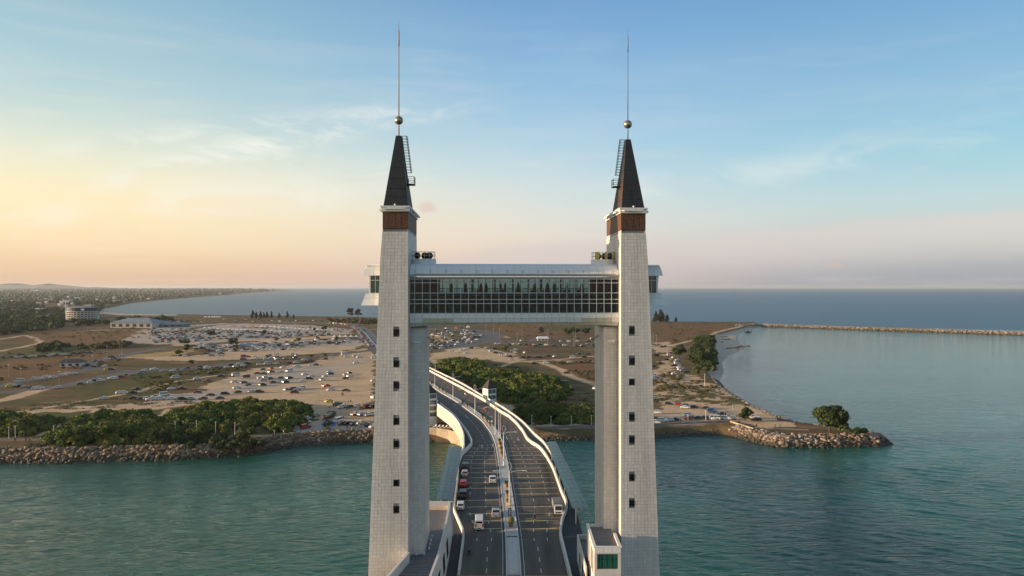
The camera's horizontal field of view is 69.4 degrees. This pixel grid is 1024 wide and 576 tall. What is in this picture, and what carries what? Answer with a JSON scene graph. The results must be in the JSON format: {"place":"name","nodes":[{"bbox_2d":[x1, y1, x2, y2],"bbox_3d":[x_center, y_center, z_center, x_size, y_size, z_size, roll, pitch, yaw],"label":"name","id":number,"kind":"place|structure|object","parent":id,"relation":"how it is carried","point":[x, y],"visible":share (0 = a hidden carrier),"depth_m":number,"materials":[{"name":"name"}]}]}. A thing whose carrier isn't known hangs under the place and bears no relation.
{"place":"outdoors","nodes":[
{"label":"outdoors","id":0,"kind":"place"},
{"bbox_2d":[0,283,123,288],"bbox_3d":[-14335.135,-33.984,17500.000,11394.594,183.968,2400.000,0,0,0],"label":"hills","id":1,"kind":"structure","parent":0,"point":[17,285],"depth_m":16821.09,"materials":[{"name":"grey"}]},
{"bbox_2d":[0,290,220,318],"bbox_3d":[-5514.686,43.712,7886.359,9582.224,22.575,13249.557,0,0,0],"label":"distant houses","id":2,"kind":"structure","parent":0,"point":[61,303],"depth_m":2509.71,"materials":[{"name":"white paint"}]},
{"bbox_2d":[0,288,284,290],"bbox_3d":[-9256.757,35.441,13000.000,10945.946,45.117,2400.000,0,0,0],"label":"hills","id":3,"kind":"structure","parent":0,"point":[119,289],"depth_m":12426.84,"materials":[{"name":"green plant"}]},
{"bbox_2d":[0,289,291,313],"bbox_3d":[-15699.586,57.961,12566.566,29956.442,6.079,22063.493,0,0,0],"label":"coastal plain","id":4,"kind":"structure","parent":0,"point":[105,305],"depth_m":3308.16,"materials":[{"name":"brown soil"}]},
{"bbox_2d":[0,288,273,334],"bbox_3d":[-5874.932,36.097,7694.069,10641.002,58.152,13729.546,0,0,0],"label":"woodland","id":5,"kind":"object","parent":4,"relation":"on","point":[61,294],"visible":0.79,"depth_m":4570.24,"materials":[{"name":"green plant"}]},
{"bbox_2d":[279,322,376,346],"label":"approach road","id":6,"kind":"structure","parent":0,"point":[371,335],"depth_m":876.34,"materials":[{"name":"grey asphalt"}]},
{"bbox_2d":[365,346,469,575],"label":"pavement","id":7,"kind":"structure","parent":0,"point":[452,567],"depth_m":130.99,"materials":[{"name":"concrete"}]},
{"bbox_2d":[387,501,452,575],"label":"terrace building","id":8,"kind":"structure","parent":7,"relation":"on","point":[433,560],"depth_m":115.36,"materials":[{"name":"white concrete"}]},
{"bbox_2d":[435,447,461,500],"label":"glass canopy","id":9,"kind":"object","parent":7,"relation":"on","point":[449,472],"visible":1,"depth_m":166.87,"materials":[{"name":"blue glass"}]},
{"bbox_2d":[436,403,464,451],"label":"parapet","id":10,"kind":"structure","parent":7,"relation":"on","point":[451,415],"depth_m":252.72,"materials":[{"name":"white concrete"}]},
{"bbox_2d":[368,346,505,575],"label":"road","id":11,"kind":"structure","parent":0,"point":[474,563],"depth_m":158.10,"materials":[{"name":"grey asphalt"}]},
{"bbox_2d":[375,346,506,575],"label":"kerb","id":12,"kind":"structure","parent":11,"relation":"on","point":[499,472],"depth_m":179.28,"materials":[{"name":"grey concrete"}]},
{"bbox_2d":[437,400,472,507],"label":"parapet","id":13,"kind":"structure","parent":11,"relation":"on","point":[466,449],"depth_m":207.42,"materials":[{"name":"white concrete"}]},
{"bbox_2d":[453,505,464,575],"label":"parapet","id":14,"kind":"structure","parent":11,"relation":"on","point":[460,525],"depth_m":133.72,"materials":[{"name":"white concrete"}]},
{"bbox_2d":[456,501,464,509],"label":"car","id":15,"kind":"object","parent":11,"relation":"on","point":[460,505],"visible":1,"depth_m":152.30,"materials":[{"name":"grey paint"}]},
{"bbox_2d":[459,489,467,498],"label":"car","id":16,"kind":"object","parent":11,"relation":"on","point":[463,493],"visible":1,"depth_m":160.21,"materials":[{"name":"black paint"}]},
{"bbox_2d":[460,479,466,486],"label":"car","id":17,"kind":"object","parent":11,"relation":"on","point":[463,482],"visible":1,"depth_m":169.47,"materials":[{"name":"red paint"}]},
{"bbox_2d":[461,469,467,476],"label":"car","id":18,"kind":"object","parent":11,"relation":"on","point":[464,472],"visible":1,"depth_m":178.71,"materials":[{"name":"grey paint"}]},
{"bbox_2d":[462,462,468,469],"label":"car","id":19,"kind":"object","parent":11,"relation":"on","point":[465,465],"visible":0.95,"depth_m":185.45,"materials":[{"name":"black paint"}]},
{"bbox_2d":[442,394,502,575],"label":"gutter marking","id":20,"kind":"object","parent":11,"relation":"on","point":[499,501],"visible":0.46,"depth_m":150.73,"materials":[{"name":"white paint"}]},
{"bbox_2d":[474,514,483,529],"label":"van","id":21,"kind":"object","parent":11,"relation":"on","point":[479,522],"visible":1,"depth_m":139.58,"materials":[{"name":"grey paint"}]},
{"bbox_2d":[434,379,550,572],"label":"lane markings","id":22,"kind":"object","parent":11,"relation":"on","point":[485,499],"visible":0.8,"depth_m":159.55,"materials":[{"name":"white paint"}]},
{"bbox_2d":[489,475,495,482],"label":"car","id":23,"kind":"object","parent":11,"relation":"on","point":[492,478],"visible":1,"depth_m":173.25,"materials":[{"name":"grey paint"}]},
{"bbox_2d":[491,508,499,517],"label":"car","id":24,"kind":"object","parent":11,"relation":"on","point":[495,512],"visible":1,"depth_m":147.69,"materials":[{"name":"grey paint"}]},
{"bbox_2d":[429,416,453,430],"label":"terrace","id":25,"kind":"structure","parent":0,"point":[441,422],"depth_m":288.89,"materials":[{"name":"beige concrete"}]},
{"bbox_2d":[429,382,519,575],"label":"central reservation","id":26,"kind":"structure","parent":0,"point":[511,531],"depth_m":169.98,"materials":[{"name":"grey concrete"}]},
{"bbox_2d":[491,426,507,465],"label":"street lamp","id":27,"kind":"object","parent":26,"relation":"on","point":[503,433],"visible":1,"depth_m":189.91,"materials":[{"name":"grey metal"}]},
{"bbox_2d":[493,463,525,507],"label":"street lamp","id":28,"kind":"object","parent":26,"relation":"on","point":[509,480],"visible":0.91,"depth_m":149.92,"materials":[{"name":"grey metal"}]},
{"bbox_2d":[507,516,514,526],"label":"potted shrub","id":29,"kind":"object","parent":26,"relation":"on","point":[510,520],"visible":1,"depth_m":141.13,"materials":[{"name":"green plant"}]},
{"bbox_2d":[508,538,518,572],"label":"reservation slab","id":30,"kind":"structure","parent":26,"relation":"on","point":[513,557],"depth_m":126.22,"materials":[{"name":"grey concrete"}]},
{"bbox_2d":[429,372,567,575],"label":"road","id":31,"kind":"structure","parent":0,"point":[549,553],"depth_m":164.21,"materials":[{"name":"grey asphalt"}]},
{"bbox_2d":[432,383,521,575],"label":"kerb","id":32,"kind":"structure","parent":31,"relation":"on","point":[512,497],"depth_m":153.30,"materials":[{"name":"grey concrete"}]},
{"bbox_2d":[434,384,524,575],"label":"gutter marking","id":33,"kind":"object","parent":31,"relation":"on","point":[515,499],"visible":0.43,"depth_m":154.50,"materials":[{"name":"white paint"}]},
{"bbox_2d":[429,370,571,575],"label":"parapet","id":34,"kind":"structure","parent":31,"relation":"on","point":[542,450],"depth_m":190.62,"materials":[{"name":"white concrete"}]},
{"bbox_2d":[459,451,557,528],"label":"rumble bars","id":35,"kind":"object","parent":31,"relation":"on","point":[515,488],"visible":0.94,"depth_m":178.84,"materials":[{"name":"yellow paint"}]},
{"bbox_2d":[552,497,562,514],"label":"truck","id":36,"kind":"object","parent":31,"relation":"on","point":[557,505],"visible":0.94,"depth_m":149.89,"materials":[{"name":"grey paint"}]},
{"bbox_2d":[429,369,586,575],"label":"pavement","id":37,"kind":"structure","parent":0,"point":[570,528],"depth_m":140.76,"materials":[{"name":"concrete"}]},
{"bbox_2d":[429,367,553,460],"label":"parapet","id":38,"kind":"structure","parent":37,"relation":"on","point":[531,431],"depth_m":268.46,"materials":[{"name":"white concrete"}]},
{"bbox_2d":[465,536,576,537],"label":"expansion joint","id":39,"kind":"object","parent":37,"relation":"on","point":[526,537],"visible":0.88,"depth_m":135.94,"materials":[{"name":"black metal"}]},
{"bbox_2d":[547,441,587,525],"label":"glass canopy","id":40,"kind":"object","parent":37,"relation":"on","point":[568,481],"visible":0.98,"depth_m":163.32,"materials":[{"name":"blue glass"}]},
{"bbox_2d":[577,523,621,575],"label":"control building","id":41,"kind":"structure","parent":37,"relation":"on","point":[597,544],"depth_m":108.63,"materials":[{"name":"white concrete"}]},
{"bbox_2d":[597,554,601,568],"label":"window","id":42,"kind":"structure","parent":41,"relation":"in","point":[599,556],"depth_m":105.26,"materials":[{"name":"green glass"}]},
{"bbox_2d":[602,554,606,568],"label":"window","id":43,"kind":"structure","parent":41,"relation":"in","point":[604,556],"depth_m":105.26,"materials":[{"name":"green glass"}]},
{"bbox_2d":[608,554,611,568],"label":"window","id":44,"kind":"structure","parent":41,"relation":"in","point":[609,555],"depth_m":105.26,"materials":[{"name":"green glass"}]},
{"bbox_2d":[613,554,617,568],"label":"window","id":45,"kind":"structure","parent":41,"relation":"in","point":[615,556],"depth_m":105.26,"materials":[{"name":"green glass"}]},
{"bbox_2d":[0,314,1017,462],"bbox_3d":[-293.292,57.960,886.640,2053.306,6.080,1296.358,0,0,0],"label":"ground","id":46,"kind":"structure","parent":0,"point":[142,352],"depth_m":506.60,"materials":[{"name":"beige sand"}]},
{"bbox_2d":[0,409,66,436],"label":"scrub thicket","id":47,"kind":"object","parent":46,"relation":"on","point":[25,423],"visible":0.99,"depth_m":283.66,"materials":[{"name":"green plant"}]},
{"bbox_2d":[34,340,71,351],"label":"scrub thicket","id":48,"kind":"object","parent":46,"relation":"on","point":[43,346],"visible":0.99,"depth_m":645.62,"materials":[{"name":"green plant"}]},
{"bbox_2d":[55,426,88,444],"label":"tree","id":49,"kind":"object","parent":46,"relation":"on","point":[78,432],"visible":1,"depth_m":256.79,"materials":[{"name":"green plant"}]},
{"bbox_2d":[59,359,86,366],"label":"kiosk","id":50,"kind":"object","parent":46,"relation":"on","point":[71,362],"visible":0.95,"depth_m":512.08,"materials":[{"name":"white paint"}]},
{"bbox_2d":[65,306,97,321],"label":"round building","id":51,"kind":"structure","parent":46,"relation":"on","point":[83,312],"depth_m":1168.01,"materials":[{"name":"grey"}]},
{"bbox_2d":[77,319,94,324],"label":"tree","id":52,"kind":"object","parent":46,"relation":"on","point":[88,322],"visible":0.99,"depth_m":1049.44,"materials":[{"name":"green plant"}]},
{"bbox_2d":[76,340,131,348],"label":"scrub thicket","id":53,"kind":"object","parent":46,"relation":"on","point":[110,343],"visible":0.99,"depth_m":670.94,"materials":[{"name":"green plant"}]},
{"bbox_2d":[95,422,125,437],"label":"tree","id":54,"kind":"object","parent":46,"relation":"on","point":[115,429],"visible":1,"depth_m":258.99,"materials":[{"name":"green plant"}]},
{"bbox_2d":[40,408,183,446],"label":"scrub thicket","id":55,"kind":"object","parent":46,"relation":"on","point":[140,425],"visible":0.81,"depth_m":271.51,"materials":[{"name":"green plant"}]},
{"bbox_2d":[110,318,165,327],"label":"hall","id":56,"kind":"structure","parent":46,"relation":"on","point":[139,323],"depth_m":997.61,"materials":[{"name":"grey"}]},
{"bbox_2d":[147,428,171,444],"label":"tree","id":57,"kind":"object","parent":46,"relation":"on","point":[161,435],"visible":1,"depth_m":256.25,"materials":[{"name":"green plant"}]},
{"bbox_2d":[159,322,189,326],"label":"shed","id":58,"kind":"structure","parent":46,"relation":"on","point":[173,324],"depth_m":1017.50,"materials":[{"name":"grey"}]},
{"bbox_2d":[0,428,373,463],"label":"riprap bank","id":59,"kind":"structure","parent":46,"relation":"on","point":[173,451],"depth_m":251.12,"materials":[{"name":"stone"}]},
{"bbox_2d":[185,421,213,434],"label":"tree","id":60,"kind":"object","parent":46,"relation":"on","point":[201,427],"visible":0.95,"depth_m":264.63,"materials":[{"name":"green plant"}]},
{"bbox_2d":[170,433,266,448],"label":"scrub thicket","id":61,"kind":"object","parent":46,"relation":"on","point":[215,441],"visible":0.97,"depth_m":257.38,"materials":[{"name":"green plant"}]},
{"bbox_2d":[228,337,238,343],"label":"tree","id":62,"kind":"object","parent":46,"relation":"on","point":[231,340],"visible":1,"depth_m":687.57,"materials":[{"name":"green plant"}]},
{"bbox_2d":[160,396,314,433],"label":"scrub thicket","id":63,"kind":"object","parent":46,"relation":"on","point":[272,415],"visible":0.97,"depth_m":296.33,"materials":[{"name":"green plant"}]},
{"bbox_2d":[234,430,249,439],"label":"tree","id":64,"kind":"object","parent":46,"relation":"on","point":[241,434],"visible":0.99,"depth_m":259.93,"materials":[{"name":"green plant"}]},
{"bbox_2d":[299,423,311,428],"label":"parked car","id":65,"kind":"object","parent":46,"relation":"on","point":[304,426],"visible":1,"depth_m":287.29,"materials":[{"name":"red paint"}]},
{"bbox_2d":[322,420,333,426],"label":"tree","id":66,"kind":"object","parent":46,"relation":"on","point":[327,423],"visible":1,"depth_m":286.85,"materials":[{"name":"green plant"}]},
{"bbox_2d":[323,413,332,418],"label":"parked car","id":67,"kind":"object","parent":46,"relation":"on","point":[328,416],"visible":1,"depth_m":307.70,"materials":[{"name":"black paint"}]},
{"bbox_2d":[333,416,343,421],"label":"parked car","id":68,"kind":"object","parent":46,"relation":"on","point":[338,419],"visible":0.91,"depth_m":300.60,"materials":[{"name":"grey paint"}]},
{"bbox_2d":[326,317,377,323],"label":"scrub thicket","id":69,"kind":"object","parent":46,"relation":"on","point":[361,320],"visible":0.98,"depth_m":1155.27,"materials":[{"name":"green plant"}]},
{"bbox_2d":[293,436,432,446],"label":"wall foot rocks","id":70,"kind":"object","parent":46,"relation":"on","point":[370,439],"depth_m":276.32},
{"bbox_2d":[0,323,730,401],"bbox_3d":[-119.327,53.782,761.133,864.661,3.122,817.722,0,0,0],"label":"scrub","id":71,"kind":"object","parent":46,"relation":"on","point":[673,377],"visible":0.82,"depth_m":500.84,"materials":[{"name":"green plant"}]},
{"bbox_2d":[151,318,666,359],"bbox_3d":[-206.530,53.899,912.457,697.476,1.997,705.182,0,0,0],"label":"parked cars","id":72,"kind":"object","parent":46,"relation":"on","point":[208,347],"visible":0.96,"depth_m":766.85,"materials":[{"name":"multicoloured metal"}]},
{"bbox_2d":[429,384,436,425],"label":"lift tower","id":73,"kind":"structure","parent":46,"relation":"on","point":[432,406],"depth_m":285.88,"materials":[{"name":"white"}]},
{"bbox_2d":[429,427,461,446],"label":"quay wall","id":74,"kind":"structure","parent":46,"relation":"on","point":[451,436],"depth_m":277.89,"materials":[{"name":"beige concrete"}]},
{"bbox_2d":[368,349,583,575],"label":"bridge deck","id":75,"kind":"structure","parent":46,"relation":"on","point":[562,527],"depth_m":144.43,"materials":[{"name":"concrete"}]},
{"bbox_2d":[436,406,462,447],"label":"girder","id":76,"kind":"object","parent":75,"relation":"on","point":[447,419],"visible":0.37,"depth_m":262.34,"materials":[{"name":"beige concrete"}]},
{"bbox_2d":[482,378,496,401],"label":"lift tower","id":77,"kind":"structure","parent":46,"relation":"on","point":[489,387],"depth_m":299.69,"materials":[{"name":"white paint"}]},
{"bbox_2d":[434,356,574,403],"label":"scrub thicket","id":78,"kind":"object","parent":46,"relation":"on","point":[515,386],"visible":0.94,"depth_m":405.20,"materials":[{"name":"green plant"}]},
{"bbox_2d":[512,404,528,418],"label":"tree","id":79,"kind":"object","parent":46,"relation":"on","point":[520,410],"visible":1,"depth_m":303.13,"materials":[{"name":"green plant"}]},
{"bbox_2d":[537,336,548,340],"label":"kiosk","id":80,"kind":"object","parent":46,"relation":"on","point":[541,338],"visible":0.88,"depth_m":759.33,"materials":[{"name":"white paint"}]},
{"bbox_2d":[515,399,594,424],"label":"scrub thicket","id":81,"kind":"object","parent":46,"relation":"on","point":[561,412],"visible":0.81,"depth_m":302.77,"materials":[{"name":"green plant"}]},
{"bbox_2d":[563,326,580,333],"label":"tree","id":82,"kind":"object","parent":46,"relation":"on","point":[570,330],"visible":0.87,"depth_m":846.47,"materials":[{"name":"green plant"}]},
{"bbox_2d":[537,429,721,440],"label":"wall foot rocks","id":83,"kind":"object","parent":46,"relation":"on","point":[554,438],"depth_m":286.60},
{"bbox_2d":[534,421,729,428],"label":"river wall","id":84,"kind":"structure","parent":46,"relation":"on","point":[654,424],"depth_m":295.84,"materials":[{"name":"concrete"}]},
{"bbox_2d":[657,309,664,321],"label":"casuarina tree","id":85,"kind":"object","parent":46,"relation":"on","point":[661,316],"visible":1,"depth_m":1166.22,"materials":[{"name":"green plant"}]},
{"bbox_2d":[671,344,686,357],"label":"tree","id":86,"kind":"object","parent":46,"relation":"on","point":[679,349],"visible":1,"depth_m":566.54,"materials":[{"name":"green plant"}]},
{"bbox_2d":[692,366,701,375],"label":"tree","id":87,"kind":"object","parent":46,"relation":"on","point":[695,369],"visible":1,"depth_m":459.55,"materials":[{"name":"green plant"}]},
{"bbox_2d":[687,334,718,370],"bbox_3d":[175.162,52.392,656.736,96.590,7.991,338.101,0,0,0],"label":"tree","id":88,"kind":"object","parent":46,"relation":"on","point":[705,343],"visible":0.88,"depth_m":603.83,"materials":[{"name":"green plant"}]},
{"bbox_2d":[695,351,713,361],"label":"tree","id":89,"kind":"object","parent":46,"relation":"on","point":[704,356],"visible":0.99,"depth_m":520.74,"materials":[{"name":"green plant"}]},
{"bbox_2d":[709,414,719,419],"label":"parked car","id":90,"kind":"object","parent":46,"relation":"on","point":[717,417],"visible":1,"depth_m":305.89,"materials":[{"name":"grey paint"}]},
{"bbox_2d":[738,407,753,420],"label":"tree","id":91,"kind":"object","parent":46,"relation":"on","point":[745,413],"visible":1,"depth_m":301.76,"materials":[{"name":"green plant"}]},
{"bbox_2d":[711,377,796,421],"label":"shore rocks","id":92,"kind":"object","parent":46,"relation":"on","point":[718,383],"visible":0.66,"depth_m":365.06,"materials":[{"name":"stone"}]},
{"bbox_2d":[754,428,808,429],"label":"river wall","id":93,"kind":"structure","parent":46,"relation":"on","point":[781,428],"depth_m":286.55,"materials":[{"name":"concrete"}]},
{"bbox_2d":[728,424,891,447],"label":"rock groyne","id":94,"kind":"object","parent":46,"relation":"on","point":[806,440],"visible":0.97,"depth_m":272.04,"materials":[{"name":"stone"}]},
{"bbox_2d":[849,427,867,437],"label":"bush","id":95,"kind":"object","parent":94,"relation":"on","point":[858,430],"visible":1,"depth_m":271.09,"materials":[{"name":"green plant"}]},
{"bbox_2d":[811,405,850,432],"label":"tree","id":96,"kind":"object","parent":46,"relation":"on","point":[837,416],"visible":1,"depth_m":274.30,"materials":[{"name":"green plant"}]},
{"bbox_2d":[801,422,892,442],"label":"groyne back","id":97,"kind":"object","parent":46,"relation":"on","point":[885,438],"visible":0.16,"depth_m":278.30,"materials":[{"name":"stone"}]},
{"bbox_2d":[0,288,1023,575],"bbox_3d":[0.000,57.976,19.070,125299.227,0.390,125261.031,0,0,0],"label":"water","id":98,"kind":"structure","parent":0,"point":[936,488],"depth_m":223.19,"materials":[{"name":"teal liquid"}]},
{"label":"tower foundation","id":99,"kind":"object","parent":98,"relation":"in","visible":0},
{"bbox_2d":[361,31,435,575],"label":"bridge tower","id":100,"kind":"structure","parent":99,"relation":"on","point":[399,521],"depth_m":108.98,"materials":[{"name":"white concrete"}]},
{"bbox_2d":[369,275,378,292],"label":"cabin window","id":101,"kind":"structure","parent":100,"relation":"in","point":[373,279],"depth_m":110.45,"materials":[{"name":"teal"}]},
{"bbox_2d":[393,329,398,335],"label":"window","id":102,"kind":"structure","parent":100,"relation":"in","point":[395,331],"depth_m":109.14,"materials":[{"name":"grey glass"}]},
{"bbox_2d":[393,360,398,366],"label":"window","id":103,"kind":"structure","parent":100,"relation":"in","point":[395,362],"depth_m":109.14,"materials":[{"name":"grey glass"}]},
{"bbox_2d":[393,506,398,512],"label":"window","id":104,"kind":"structure","parent":100,"relation":"in","point":[395,508],"depth_m":109.14,"materials":[{"name":"grey glass"}]},
{"bbox_2d":[409,264,618,326],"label":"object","id":105,"kind":"structure","parent":100,"relation":"attached to","point":[434,301],"depth_m":111.99,"materials":[{"name":"glass"}]},
{"bbox_2d":[591,37,665,575],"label":"bridge tower","id":106,"kind":"structure","parent":99,"relation":"on","point":[625,492],"depth_m":111.83,"materials":[{"name":"white concrete"}]},
{"bbox_2d":[629,474,634,480],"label":"window","id":107,"kind":"structure","parent":106,"relation":"in","point":[631,476],"depth_m":111.89,"materials":[{"name":"grey glass"}]},
{"bbox_2d":[629,500,634,506],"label":"window","id":108,"kind":"structure","parent":106,"relation":"in","point":[631,502],"depth_m":111.89,"materials":[{"name":"grey glass"}]},
{"bbox_2d":[649,276,657,292],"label":"cabin window","id":109,"kind":"structure","parent":106,"relation":"in","point":[653,280],"depth_m":113.54,"materials":[{"name":"teal"}]},
{"bbox_2d":[736,323,1023,335],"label":"breakwater","id":110,"kind":"object","parent":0,"point":[1021,333],"depth_m":975.09,"materials":[{"name":"grey stone"}]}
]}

